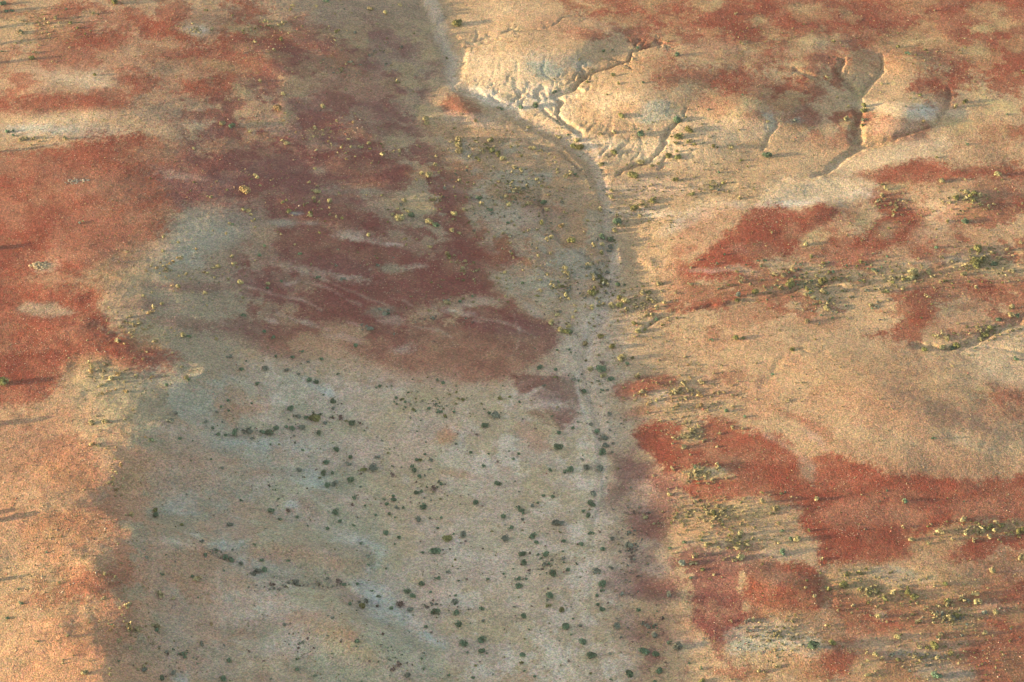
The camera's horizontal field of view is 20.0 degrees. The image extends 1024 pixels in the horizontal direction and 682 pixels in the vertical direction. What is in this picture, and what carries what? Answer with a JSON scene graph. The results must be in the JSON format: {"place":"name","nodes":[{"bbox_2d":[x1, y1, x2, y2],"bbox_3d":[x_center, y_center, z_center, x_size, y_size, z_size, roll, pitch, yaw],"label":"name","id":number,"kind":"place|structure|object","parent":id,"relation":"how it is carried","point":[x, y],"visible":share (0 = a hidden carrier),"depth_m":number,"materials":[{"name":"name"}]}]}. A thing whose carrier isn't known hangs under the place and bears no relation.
{"place":"outdoors","nodes":[
{"label":"outdoors","id":0,"kind":"place"},
{"bbox_2d":[0,0,1023,681],"bbox_3d":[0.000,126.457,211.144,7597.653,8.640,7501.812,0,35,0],"label":"ground","id":1,"kind":"structure","parent":0,"point":[810,168],"depth_m":393.54,"materials":[{"name":"soil"}]},
{"bbox_2d":[0,377,8,385],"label":"desert shrub","id":2,"kind":"object","parent":1,"relation":"on","point":[3,380],"visible":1,"depth_m":379.38,"materials":[{"name":"yellow plant"}]},
{"bbox_2d":[29,261,50,269],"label":"rock outcrop","id":3,"kind":"object","parent":1,"relation":"on","point":[35,265],"visible":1,"depth_m":403.18,"materials":[{"name":"beige stone"}]},
{"bbox_2d":[65,177,81,184],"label":"rock outcrop","id":4,"kind":"object","parent":1,"relation":"on","point":[74,180],"visible":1,"depth_m":421.71,"materials":[{"name":"beige stone"}]},
{"bbox_2d":[220,675,226,681],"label":"desert shrub","id":5,"kind":"object","parent":1,"relation":"on","point":[223,677],"visible":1,"depth_m":335.24,"materials":[{"name":"green plant"}]},
{"bbox_2d":[232,429,236,435],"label":"desert shrub","id":6,"kind":"object","parent":1,"relation":"on","point":[234,432],"visible":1,"depth_m":373.09,"materials":[{"name":"green plant"}]},
{"bbox_2d":[239,184,250,193],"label":"desert shrub","id":7,"kind":"object","parent":1,"relation":"on","point":[243,188],"visible":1,"depth_m":420.40,"materials":[{"name":"plant"}]},
{"bbox_2d":[264,429,273,434],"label":"desert shrub","id":8,"kind":"object","parent":1,"relation":"on","point":[269,431],"visible":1,"depth_m":375.17,"materials":[{"name":"green plant"}]},
{"bbox_2d":[273,104,281,110],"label":"desert shrub","id":9,"kind":"object","parent":1,"relation":"on","point":[278,107],"visible":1,"depth_m":440.47,"materials":[{"name":"plant"}]},
{"bbox_2d":[309,414,320,421],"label":"desert shrub","id":10,"kind":"object","parent":1,"relation":"on","point":[315,416],"visible":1,"depth_m":379.41,"materials":[{"name":"green plant"}]},
{"bbox_2d":[331,480,338,486],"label":"desert shrub","id":11,"kind":"object","parent":1,"relation":"on","point":[334,482],"visible":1,"depth_m":369.04,"materials":[{"name":"grey plant"}]},
{"bbox_2d":[347,476,354,482],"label":"desert shrub","id":12,"kind":"object","parent":1,"relation":"on","point":[351,479],"visible":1,"depth_m":369.74,"materials":[{"name":"green plant"}]},
{"bbox_2d":[369,463,377,470],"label":"desert shrub","id":13,"kind":"object","parent":1,"relation":"on","point":[373,467],"visible":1,"depth_m":372.09,"materials":[{"name":"grey plant"}]},
{"bbox_2d":[394,214,405,220],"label":"desert shrub","id":14,"kind":"object","parent":1,"relation":"on","point":[399,217],"visible":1,"depth_m":418.01,"materials":[{"name":"yellow plant"}]},
{"bbox_2d":[395,601,404,607],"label":"desert shrub","id":15,"kind":"object","parent":1,"relation":"on","point":[401,603],"visible":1,"depth_m":349.92,"materials":[{"name":"green plant"}]},
{"bbox_2d":[420,503,426,509],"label":"desert shrub","id":16,"kind":"object","parent":1,"relation":"on","point":[423,506],"visible":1,"depth_m":366.56,"materials":[{"name":"green plant"}]},
{"bbox_2d":[425,171,432,176],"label":"desert shrub","id":17,"kind":"object","parent":1,"relation":"on","point":[428,174],"visible":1,"depth_m":428.14,"materials":[{"name":"yellow plant"}]},
{"bbox_2d":[428,547,440,553],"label":"desert shrub","id":18,"kind":"object","parent":1,"relation":"on","point":[435,551],"visible":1,"depth_m":358.73,"materials":[{"name":"green plant"}]},
{"bbox_2d":[430,608,440,613],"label":"desert shrub","id":19,"kind":"object","parent":1,"relation":"on","point":[435,610],"visible":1,"depth_m":349.24,"materials":[{"name":"green plant"}]},
{"bbox_2d":[442,534,452,541],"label":"desert shrub","id":20,"kind":"object","parent":1,"relation":"on","point":[448,537],"visible":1,"depth_m":360.93,"materials":[{"name":"green plant"}]},
{"bbox_2d":[452,19,461,26],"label":"desert shrub","id":21,"kind":"object","parent":1,"relation":"on","point":[456,22],"visible":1,"depth_m":467.58,"materials":[{"name":"yellow plant"}]},
{"bbox_2d":[455,620,461,626],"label":"desert shrub","id":22,"kind":"object","parent":1,"relation":"on","point":[458,623],"visible":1,"depth_m":347.75,"materials":[{"name":"green plant"}]},
{"bbox_2d":[455,147,463,152],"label":"desert shrub","id":23,"kind":"object","parent":1,"relation":"on","point":[459,149],"visible":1,"depth_m":434.85,"materials":[{"name":"yellow plant"}]},
{"bbox_2d":[459,639,467,645],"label":"desert shrub","id":24,"kind":"object","parent":1,"relation":"on","point":[463,643],"visible":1,"depth_m":344.72,"materials":[{"name":"green plant"}]},
{"bbox_2d":[460,531,466,537],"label":"desert shrub","id":25,"kind":"object","parent":1,"relation":"on","point":[462,533],"visible":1,"depth_m":361.70,"materials":[{"name":"grey plant"}]},
{"bbox_2d":[477,635,486,642],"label":"desert shrub","id":26,"kind":"object","parent":1,"relation":"on","point":[480,639],"visible":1,"depth_m":345.53,"materials":[{"name":"green plant"}]},
{"bbox_2d":[491,410,499,417],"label":"desert shrub","id":27,"kind":"object","parent":1,"relation":"on","point":[494,414],"visible":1,"depth_m":381.90,"materials":[{"name":"grey plant"}]},
{"bbox_2d":[501,534,508,541],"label":"desert shrub","id":28,"kind":"object","parent":1,"relation":"on","point":[504,538],"visible":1,"depth_m":361.29,"materials":[{"name":"grey plant"}]},
{"bbox_2d":[0,0,1022,681],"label":"shrubs","id":29,"kind":"object","parent":1,"relation":"on","point":[536,542],"visible":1,"depth_m":384.95,"materials":[{"name":"green plant"}]},
{"bbox_2d":[0,0,1023,681],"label":"scrub","id":30,"kind":"object","parent":1,"relation":"on","point":[698,472],"visible":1,"depth_m":388.46,"materials":[{"name":"yellow plant"}]},
{"bbox_2d":[0,0,1023,681],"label":"dry grass","id":31,"kind":"structure","parent":1,"relation":"on","point":[544,300],"depth_m":405.49,"materials":[{"name":"yellow plant"}]},
{"bbox_2d":[0,0,1023,681],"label":"loose stones","id":32,"kind":"object","parent":1,"relation":"on","point":[482,378],"visible":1,"depth_m":377.71,"materials":[{"name":"stone"}]},
{"bbox_2d":[518,550,526,555],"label":"desert shrub","id":33,"kind":"object","parent":1,"relation":"on","point":[522,553],"visible":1,"depth_m":359.00,"materials":[{"name":"green plant"}]},
{"bbox_2d":[530,532,536,538],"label":"desert shrub","id":34,"kind":"object","parent":1,"relation":"on","point":[532,535],"visible":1,"depth_m":361.97,"materials":[{"name":"green plant"}]},
{"bbox_2d":[546,592,552,598],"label":"desert shrub","id":35,"kind":"object","parent":1,"relation":"on","point":[548,595],"visible":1,"depth_m":352.37,"materials":[{"name":"green plant"}]},
{"bbox_2d":[549,569,556,576],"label":"desert shrub","id":36,"kind":"object","parent":1,"relation":"on","point":[552,572],"visible":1,"depth_m":355.55,"materials":[{"name":"green plant"}]},
{"bbox_2d":[551,519,559,524],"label":"desert shrub","id":37,"kind":"object","parent":1,"relation":"on","point":[555,522],"visible":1,"depth_m":363.79,"materials":[{"name":"grey plant"}]},
{"bbox_2d":[554,443,563,449],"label":"desert shrub","id":38,"kind":"object","parent":1,"relation":"on","point":[559,446],"visible":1,"depth_m":376.81,"materials":[{"name":"green plant"}]},
{"bbox_2d":[560,329,569,333],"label":"desert shrub","id":39,"kind":"object","parent":1,"relation":"on","point":[565,331],"visible":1,"depth_m":398.63,"materials":[{"name":"yellow plant"}]},
{"bbox_2d":[562,623,569,629],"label":"desert shrub","id":40,"kind":"object","parent":1,"relation":"on","point":[565,626],"visible":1,"depth_m":347.54,"materials":[{"name":"green plant"}]},
{"bbox_2d":[567,237,575,242],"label":"desert shrub","id":41,"kind":"object","parent":1,"relation":"on","point":[571,239],"visible":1,"depth_m":417.13,"materials":[{"name":"yellow plant"}]},
{"bbox_2d":[574,144,583,149],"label":"desert shrub","id":42,"kind":"object","parent":1,"relation":"on","point":[579,147],"visible":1,"depth_m":436.94,"materials":[{"name":"green plant"}]},
{"bbox_2d":[578,638,586,644],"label":"desert shrub","id":43,"kind":"object","parent":1,"relation":"on","point":[582,641],"visible":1,"depth_m":345.00,"materials":[{"name":"green plant"}]},
{"bbox_2d":[587,650,596,658],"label":"desert shrub","id":44,"kind":"object","parent":1,"relation":"on","point":[591,654],"visible":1,"depth_m":343.22,"materials":[{"name":"green plant"}]},
{"bbox_2d":[587,288,596,296],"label":"desert shrub","id":45,"kind":"object","parent":1,"relation":"on","point":[591,292],"visible":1,"depth_m":406.56,"materials":[{"name":"green plant"}]},
{"bbox_2d":[588,500,595,506],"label":"desert shrub","id":46,"kind":"object","parent":1,"relation":"on","point":[592,503],"visible":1,"depth_m":367.29,"materials":[{"name":"green plant"}]},
{"bbox_2d":[592,567,600,573],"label":"desert shrub","id":47,"kind":"object","parent":1,"relation":"on","point":[596,570],"visible":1,"depth_m":355.87,"materials":[{"name":"grey plant"}]},
{"bbox_2d":[596,465,602,471],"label":"desert shrub","id":48,"kind":"object","parent":1,"relation":"on","point":[600,467],"visible":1,"depth_m":373.67,"materials":[{"name":"grey plant"}]},
{"bbox_2d":[596,365,606,372],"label":"desert shrub","id":49,"kind":"object","parent":1,"relation":"on","point":[601,368],"visible":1,"depth_m":391.36,"materials":[{"name":"green plant"}]},
{"bbox_2d":[599,580,605,587],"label":"desert shrub","id":50,"kind":"object","parent":1,"relation":"on","point":[602,583],"visible":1,"depth_m":353.73,"materials":[{"name":"green plant"}]},
{"bbox_2d":[599,448,606,454],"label":"desert shrub","id":51,"kind":"object","parent":1,"relation":"on","point":[602,451],"visible":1,"depth_m":376.56,"materials":[{"name":"green plant"}]},
{"bbox_2d":[608,302,615,307],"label":"desert shrub","id":52,"kind":"object","parent":1,"relation":"on","point":[611,305],"visible":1,"depth_m":404.70,"materials":[{"name":"yellow plant"}]},
{"bbox_2d":[613,218,620,224],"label":"desert shrub","id":53,"kind":"object","parent":1,"relation":"on","point":[616,220],"visible":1,"depth_m":421.78,"materials":[{"name":"green plant"}]},
{"bbox_2d":[614,622,620,628],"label":"desert shrub","id":54,"kind":"object","parent":1,"relation":"on","point":[617,625],"visible":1,"depth_m":347.07,"materials":[{"name":"grey plant"}]},
{"bbox_2d":[616,302,622,307],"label":"desert shrub","id":55,"kind":"object","parent":1,"relation":"on","point":[619,304],"visible":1,"depth_m":404.44,"materials":[{"name":"yellow plant"}]},
{"bbox_2d":[617,354,626,361],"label":"desert shrub","id":56,"kind":"object","parent":1,"relation":"on","point":[620,357],"visible":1,"depth_m":393.70,"materials":[{"name":"yellow plant"}]},
{"bbox_2d":[621,297,629,302],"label":"desert shrub","id":57,"kind":"object","parent":1,"relation":"on","point":[625,300],"visible":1,"depth_m":405.29,"materials":[{"name":"yellow plant"}]},
{"bbox_2d":[625,668,632,677],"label":"desert shrub","id":58,"kind":"object","parent":1,"relation":"on","point":[629,672],"visible":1,"depth_m":340.51,"materials":[{"name":"green plant"}]},
{"bbox_2d":[625,542,633,547],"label":"desert shrub","id":59,"kind":"object","parent":1,"relation":"on","point":[627,544],"visible":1,"depth_m":359.75,"materials":[{"name":"grey plant"}]},
{"bbox_2d":[627,170,638,178],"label":"desert shrub","id":60,"kind":"object","parent":1,"relation":"on","point":[631,174],"visible":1,"depth_m":430.87,"materials":[{"name":"yellow plant"}]},
{"bbox_2d":[630,204,638,210],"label":"desert shrub","id":61,"kind":"object","parent":1,"relation":"on","point":[635,207],"visible":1,"depth_m":424.23,"materials":[{"name":"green plant"}]},
{"bbox_2d":[637,130,643,135],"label":"desert shrub","id":62,"kind":"object","parent":1,"relation":"on","point":[640,133],"visible":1,"depth_m":438.16,"materials":[{"name":"green plant"}]},
{"bbox_2d":[637,160,645,163],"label":"desert shrub","id":63,"kind":"object","parent":1,"relation":"on","point":[641,161],"visible":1,"depth_m":433.97,"materials":[{"name":"yellow plant"}]},
{"bbox_2d":[638,647,649,654],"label":"desert shrub","id":64,"kind":"object","parent":1,"relation":"on","point":[643,650],"visible":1,"depth_m":343.64,"materials":[{"name":"green plant"}]},
{"bbox_2d":[651,631,657,637],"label":"desert shrub","id":65,"kind":"object","parent":1,"relation":"on","point":[654,634],"visible":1,"depth_m":345.66,"materials":[{"name":"grey plant"}]},
{"bbox_2d":[652,651,659,656],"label":"desert shrub","id":66,"kind":"object","parent":1,"relation":"on","point":[655,653],"visible":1,"depth_m":343.02,"materials":[{"name":"green plant"}]},
{"bbox_2d":[656,666,662,673],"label":"desert shrub","id":67,"kind":"object","parent":1,"relation":"on","point":[659,669],"visible":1,"depth_m":340.85,"materials":[{"name":"green plant"}]},
{"bbox_2d":[665,152,671,157],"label":"desert shrub","id":68,"kind":"object","parent":1,"relation":"on","point":[668,155],"visible":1,"depth_m":434.08,"materials":[{"name":"green plant"}]},
{"bbox_2d":[672,641,681,649],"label":"desert shrub","id":69,"kind":"object","parent":1,"relation":"on","point":[677,645],"visible":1,"depth_m":343.89,"materials":[{"name":"grey plant"}]},
{"bbox_2d":[673,116,680,123],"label":"desert shrub","id":70,"kind":"object","parent":1,"relation":"on","point":[677,119],"visible":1,"depth_m":440.20,"materials":[{"name":"green plant"}]},
{"bbox_2d":[674,132,682,139],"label":"desert shrub","id":71,"kind":"object","parent":1,"relation":"on","point":[677,136],"visible":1,"depth_m":437.15,"materials":[{"name":"yellow plant"}]},
{"bbox_2d":[678,559,685,565],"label":"desert shrub","id":72,"kind":"object","parent":1,"relation":"on","point":[682,562],"visible":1,"depth_m":356.06,"materials":[{"name":"grey plant"}]},
{"bbox_2d":[685,125,692,132],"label":"desert shrub","id":73,"kind":"object","parent":1,"relation":"on","point":[689,129],"visible":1,"depth_m":438.18,"materials":[{"name":"yellow plant"}]},
{"bbox_2d":[737,553,744,560],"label":"desert shrub","id":74,"kind":"object","parent":1,"relation":"on","point":[740,557],"visible":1,"depth_m":356.61,"materials":[{"name":"yellow plant"}]},
{"bbox_2d":[751,289,758,293],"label":"desert shrub","id":75,"kind":"object","parent":1,"relation":"on","point":[755,291],"visible":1,"depth_m":404.29,"materials":[{"name":"green plant"}]},
{"bbox_2d":[762,152,771,157],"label":"desert shrub","id":76,"kind":"object","parent":1,"relation":"on","point":[766,154],"visible":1,"depth_m":433.76,"materials":[{"name":"green plant"}]},
{"bbox_2d":[773,505,779,510],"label":"desert shrub","id":77,"kind":"object","parent":1,"relation":"on","point":[776,507],"visible":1,"depth_m":364.35,"materials":[{"name":"yellow plant"}]},
{"bbox_2d":[785,281,794,287],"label":"desert shrub","id":78,"kind":"object","parent":1,"relation":"on","point":[790,284],"visible":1,"depth_m":405.76,"materials":[{"name":"green plant"}]},
{"bbox_2d":[793,535,800,541],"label":"desert shrub","id":79,"kind":"object","parent":1,"relation":"on","point":[796,538],"visible":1,"depth_m":359.41,"materials":[{"name":"yellow plant"}]},
{"bbox_2d":[807,640,819,648],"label":"desert shrub","id":80,"kind":"object","parent":1,"relation":"on","point":[811,644],"visible":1,"depth_m":341.74,"materials":[{"name":"green plant"}]},
{"bbox_2d":[818,277,827,284],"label":"desert shrub","id":81,"kind":"object","parent":1,"relation":"on","point":[822,280],"visible":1,"depth_m":406.05,"materials":[{"name":"green plant"}]},
{"bbox_2d":[820,288,826,293],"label":"desert shrub","id":82,"kind":"object","parent":1,"relation":"on","point":[823,290],"visible":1,"depth_m":403.97,"materials":[{"name":"yellow plant"}]},
{"bbox_2d":[828,639,836,644],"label":"desert shrub","id":83,"kind":"object","parent":1,"relation":"on","point":[832,641],"visible":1,"depth_m":342.69,"materials":[{"name":"green plant"}]},
{"bbox_2d":[839,580,847,586],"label":"desert shrub","id":84,"kind":"object","parent":1,"relation":"on","point":[843,583],"visible":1,"depth_m":351.65,"materials":[{"name":"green plant"}]},
{"bbox_2d":[907,274,914,279],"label":"desert shrub","id":85,"kind":"object","parent":1,"relation":"on","point":[911,277],"visible":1,"depth_m":406.61,"materials":[{"name":"yellow plant"}]},
{"bbox_2d":[907,268,917,274],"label":"desert shrub","id":86,"kind":"object","parent":1,"relation":"on","point":[913,271],"visible":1,"depth_m":407.17,"materials":[{"name":"yellow plant"}]},
{"bbox_2d":[910,593,918,600],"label":"desert shrub","id":87,"kind":"object","parent":1,"relation":"on","point":[913,596],"visible":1,"depth_m":349.76,"materials":[{"name":"green plant"}]},
{"bbox_2d":[930,639,938,649],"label":"desert shrub","id":88,"kind":"object","parent":1,"relation":"on","point":[934,644],"visible":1,"depth_m":342.20,"materials":[{"name":"yellow plant"}]},
{"bbox_2d":[931,671,941,678],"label":"desert shrub","id":89,"kind":"object","parent":1,"relation":"on","point":[937,675],"visible":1,"depth_m":337.87,"materials":[{"name":"green plant"}]},
{"bbox_2d":[953,342,960,347],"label":"desert shrub","id":90,"kind":"object","parent":1,"relation":"on","point":[956,344],"visible":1,"depth_m":393.36,"materials":[{"name":"green plant"}]},
{"bbox_2d":[961,218,968,223],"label":"desert shrub","id":91,"kind":"object","parent":1,"relation":"on","point":[965,220],"visible":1,"depth_m":417.66,"materials":[{"name":"green plant"}]},
{"bbox_2d":[971,256,981,262],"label":"desert shrub","id":92,"kind":"object","parent":1,"relation":"on","point":[975,259],"visible":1,"depth_m":409.35,"materials":[{"name":"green plant"}]},
{"bbox_2d":[972,262,980,268],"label":"desert shrub","id":93,"kind":"object","parent":1,"relation":"on","point":[975,265],"visible":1,"depth_m":408.25,"materials":[{"name":"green plant"}]},
{"bbox_2d":[973,244,981,250],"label":"desert shrub","id":94,"kind":"object","parent":1,"relation":"on","point":[978,247],"visible":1,"depth_m":411.90,"materials":[{"name":"yellow plant"}]},
{"bbox_2d":[974,598,981,603],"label":"desert shrub","id":95,"kind":"object","parent":1,"relation":"on","point":[976,601],"visible":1,"depth_m":348.90,"materials":[{"name":"yellow plant"}]},
{"bbox_2d":[989,567,995,573],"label":"desert shrub","id":96,"kind":"object","parent":1,"relation":"on","point":[992,570],"visible":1,"depth_m":353.34,"materials":[{"name":"yellow plant"}]},
{"bbox_2d":[993,608,998,614],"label":"desert shrub","id":97,"kind":"object","parent":1,"relation":"on","point":[995,610],"visible":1,"depth_m":347.26,"materials":[{"name":"yellow plant"}]},
{"bbox_2d":[1016,527,1023,534],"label":"desert shrub","id":98,"kind":"object","parent":1,"relation":"on","point":[1020,530],"visible":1,"depth_m":360.22,"materials":[{"name":"yellow plant"}]},
{"bbox_2d":[1018,553,1023,560],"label":"desert shrub","id":99,"kind":"object","parent":1,"relation":"on","point":[1021,557],"visible":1,"depth_m":355.82,"materials":[{"name":"yellow plant"}]}
]}

